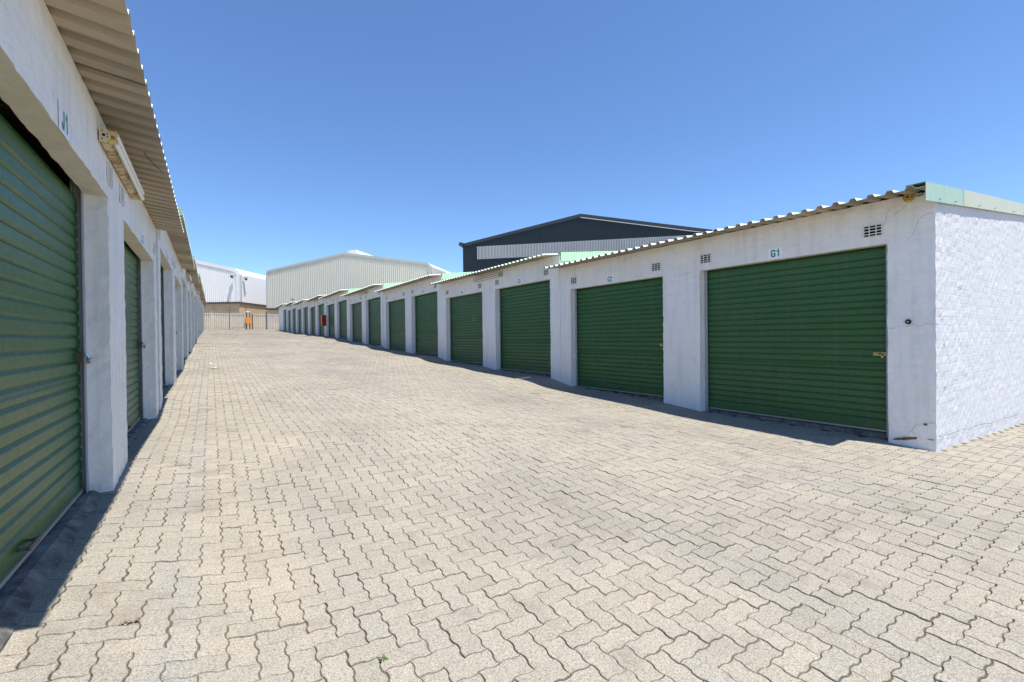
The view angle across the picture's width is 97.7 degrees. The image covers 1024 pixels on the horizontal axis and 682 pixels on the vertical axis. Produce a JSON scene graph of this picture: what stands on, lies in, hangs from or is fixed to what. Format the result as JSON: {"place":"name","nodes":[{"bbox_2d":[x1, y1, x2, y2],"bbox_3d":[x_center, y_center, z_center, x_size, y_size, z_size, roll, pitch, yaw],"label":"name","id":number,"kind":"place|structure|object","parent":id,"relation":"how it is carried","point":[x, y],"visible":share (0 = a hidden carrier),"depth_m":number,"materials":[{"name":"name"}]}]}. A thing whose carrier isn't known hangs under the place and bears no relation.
{"place":"outdoors","nodes":[
{"label":"outdoors","id":0,"kind":"place"},
{"bbox_2d":[0,330,1023,681],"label":"paving","id":1,"kind":"structure","parent":0,"point":[604,446],"depth_m":2.72,"materials":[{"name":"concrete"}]},
{"bbox_2d":[118,617,139,625],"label":"leaf litter","id":2,"kind":"object","parent":1,"relation":"on","point":[130,620],"visible":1,"depth_m":1.85,"materials":[{"name":"brown plant"}]},
{"bbox_2d":[204,313,210,328],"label":"palisade fence","id":3,"kind":"object","parent":1,"relation":"on","point":[207,315],"visible":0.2,"depth_m":54.53,"materials":[{"name":"grey metal"}]},
{"bbox_2d":[253,314,265,328],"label":"palisade fence","id":4,"kind":"object","parent":1,"relation":"on","point":[255,323],"visible":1,"depth_m":57.63,"materials":[{"name":"grey metal"}]},
{"bbox_2d":[267,314,278,328],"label":"palisade fence","id":5,"kind":"object","parent":1,"relation":"on","point":[272,316],"visible":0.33,"depth_m":58.52,"materials":[{"name":"grey metal"}]},
{"bbox_2d":[379,654,387,661],"bbox_3d":[-0.516,1.269,1.789,0.032,0.016,0.042,0,1,36],"label":"weed","id":6,"kind":"object","parent":1,"relation":"on","point":[383,657],"visible":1,"depth_m":1.79,"materials":[{"name":"green plant"}]},
{"bbox_2d":[125,0,1023,275],"label":"sky","id":7,"kind":"structure","parent":0,"point":[291,132],"materials":[{"name":"blue"}]},
{"bbox_2d":[459,214,711,271],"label":"warehouse","id":8,"kind":"structure","parent":0,"point":[582,233],"depth_m":57.44,"materials":[{"name":"grey metal"}]},
{"bbox_3d":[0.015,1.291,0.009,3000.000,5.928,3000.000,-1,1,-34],"label":"ground","id":9,"kind":"structure","parent":0,"visible":0},
{"bbox_2d":[0,0,183,652],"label":"garage block","id":10,"kind":"structure","parent":9,"relation":"on","point":[79,395],"depth_m":2.58,"materials":[{"name":"paint"}]},
{"bbox_2d":[58,99,69,143],"bbox_3d":[-2.244,-1.099,2.244,0.004,0.146,0.196,-1,1,-34],"label":"number sign","id":11,"kind":"object","parent":10,"relation":"attached to","point":[64,122],"visible":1,"depth_m":2.23,"materials":[{"name":"white plastic"}]},
{"bbox_2d":[99,128,144,200],"bbox_3d":[-3.077,-1.355,3.568,0.094,0.086,1.489,-1,1,-34],"label":"tube light","id":12,"kind":"object","parent":10,"relation":"attached to","point":[115,150],"visible":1,"depth_m":3.33,"materials":[{"name":"beige plastic"}]},
{"bbox_2d":[141,230,143,246],"bbox_3d":[-3.974,-1.097,4.816,0.004,0.146,0.196,-1,1,-34],"label":"number sign","id":13,"kind":"object","parent":10,"relation":"attached to","point":[142,236],"visible":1,"depth_m":4.79,"materials":[{"name":"white plastic"}]},
{"bbox_2d":[156,207,194,409],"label":"garage block","id":14,"kind":"structure","parent":9,"relation":"on","point":[176,246],"depth_m":8.31,"materials":[{"name":"paint"}]},
{"bbox_2d":[182,256,199,363],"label":"garage block","id":15,"kind":"structure","parent":9,"relation":"on","point":[187,330],"depth_m":13.50,"materials":[{"name":"paint"}]},
{"bbox_2d":[186,273,191,281],"bbox_3d":[-9.999,-1.962,13.856,0.094,0.086,1.489,-1,1,-34],"label":"tube light","id":16,"kind":"object","parent":15,"relation":"attached to","point":[188,275],"visible":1,"depth_m":13.59,"materials":[{"name":"beige plastic"}]},
{"bbox_2d":[191,274,202,345],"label":"garage block","id":17,"kind":"structure","parent":9,"relation":"on","point":[194,287],"depth_m":18.64,"materials":[{"name":"paint"}]},
{"bbox_2d":[196,286,203,338],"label":"garage block","id":18,"kind":"structure","parent":9,"relation":"on","point":[197,316],"depth_m":24.32,"materials":[{"name":"paint"}]},
{"bbox_2d":[198,290,204,335],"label":"garage block","id":19,"kind":"structure","parent":9,"relation":"on","point":[200,296],"depth_m":29.01,"materials":[{"name":"paint"}]},
{"bbox_2d":[200,299,205,333],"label":"garage block","id":20,"kind":"structure","parent":9,"relation":"on","point":[203,300],"depth_m":36.61,"materials":[{"name":"paint"}]},
{"bbox_2d":[202,299,205,331],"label":"garage block","id":21,"kind":"structure","parent":9,"relation":"on","point":[202,314],"depth_m":39.20,"materials":[{"name":"paint"}]},
{"bbox_2d":[203,303,206,330],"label":"garage block","id":22,"kind":"structure","parent":9,"relation":"on","point":[203,315],"depth_m":44.89,"materials":[{"name":"paint"}]},
{"bbox_2d":[211,312,212,329],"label":"gate post","id":23,"kind":"object","parent":9,"relation":"on","point":[211,320],"visible":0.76,"depth_m":54.75,"materials":[{"name":"white metal"}]},
{"bbox_2d":[213,313,228,328],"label":"palisade gate","id":24,"kind":"structure","parent":23,"relation":"attached to","point":[220,316],"depth_m":55.30,"materials":[{"name":"grey metal"}]},
{"bbox_2d":[195,260,267,329],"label":"warehouse","id":25,"kind":"structure","parent":9,"relation":"on","point":[237,293],"depth_m":66.14,"materials":[{"name":"white metal"}]},
{"bbox_2d":[246,311,250,329],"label":"control post","id":26,"kind":"object","parent":9,"relation":"on","point":[248,320],"visible":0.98,"depth_m":56.49,"materials":[{"name":"orange metal"}]},
{"bbox_2d":[275,303,287,330],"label":"garage block","id":27,"kind":"structure","parent":9,"relation":"on","point":[282,319],"depth_m":48.37,"materials":[{"name":"paint"}]},
{"bbox_2d":[282,301,297,332],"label":"garage block","id":28,"kind":"structure","parent":9,"relation":"on","point":[291,320],"depth_m":43.29,"materials":[{"name":"paint"}]},
{"bbox_2d":[292,299,308,333],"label":"garage block","id":29,"kind":"structure","parent":9,"relation":"on","point":[302,314],"depth_m":38.09,"materials":[{"name":"paint"}]},
{"bbox_2d":[303,294,327,335],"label":"garage block","id":30,"kind":"structure","parent":9,"relation":"on","point":[316,310],"depth_m":33.05,"materials":[{"name":"paint"}]},
{"bbox_2d":[318,288,360,339],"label":"garage block","id":31,"kind":"structure","parent":9,"relation":"on","point":[336,312],"depth_m":27.79,"materials":[{"name":"paint"}]},
{"bbox_2d":[321,315,325,325],"bbox_3d":[-12.813,-1.393,30.394,0.300,0.720,0.340,-1,1,-34],"label":"hose cabinet","id":32,"kind":"object","parent":31,"relation":"attached to","point":[323,320],"visible":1,"depth_m":30.27,"materials":[{"name":"red metal"}]},
{"bbox_2d":[266,250,449,329],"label":"warehouse","id":33,"kind":"structure","parent":9,"relation":"on","point":[326,275],"depth_m":63.73,"materials":[{"name":"beige metal"}]},
{"bbox_2d":[341,282,402,346],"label":"garage block","id":34,"kind":"structure","parent":9,"relation":"on","point":[365,319],"depth_m":22.61,"materials":[{"name":"paint"}]},
{"bbox_2d":[374,272,470,358],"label":"garage block","id":35,"kind":"structure","parent":9,"relation":"on","point":[412,318],"depth_m":17.42,"materials":[{"name":"paint"}]},
{"bbox_2d":[429,251,617,381],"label":"garage block","id":36,"kind":"structure","parent":9,"relation":"on","point":[505,321],"depth_m":11.93,"materials":[{"name":"paint"}]},
{"bbox_2d":[473,273,501,281],"bbox_3d":[-0.712,-1.772,12.560,0.094,0.086,1.489,-1,1,-34],"label":"tube light","id":37,"kind":"object","parent":36,"relation":"attached to","point":[488,277],"visible":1,"depth_m":12.44,"materials":[{"name":"beige plastic"}]},
{"bbox_2d":[544,181,1023,451],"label":"garage block","id":38,"kind":"structure","parent":9,"relation":"on","point":[811,328],"depth_m":6.13,"materials":[{"name":"paint"}]},
{"bbox_2d":[606,275,613,282],"bbox_3d":[1.918,-1.216,8.762,0.005,0.146,0.196,-1,1,-34],"label":"number sign","id":39,"kind":"object","parent":38,"relation":"attached to","point":[609,278],"visible":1,"depth_m":8.77,"materials":[{"name":"white plastic"}]},
{"bbox_2d":[768,247,782,258],"bbox_3d":[3.649,-1.217,6.190,0.005,0.146,0.196,-1,1,-34],"label":"number sign","id":40,"kind":"object","parent":38,"relation":"attached to","point":[774,253],"visible":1,"depth_m":6.19,"materials":[{"name":"white plastic"}]},
{"bbox_2d":[903,192,923,201],"bbox_3d":[4.444,-1.603,4.956,0.048,0.101,0.185,-1,1,-34],"label":"junction box","id":41,"kind":"object","parent":38,"relation":"attached to","point":[908,198],"visible":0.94,"depth_m":4.97,"materials":[{"name":"beige plastic"}]},
{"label":"gate post","id":42,"kind":"object","parent":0,"visible":0},
{"bbox_2d":[230,313,245,328],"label":"palisade gate","id":43,"kind":"structure","parent":42,"relation":"attached to","point":[234,322],"depth_m":56.22,"materials":[{"name":"grey metal"}]}
]}

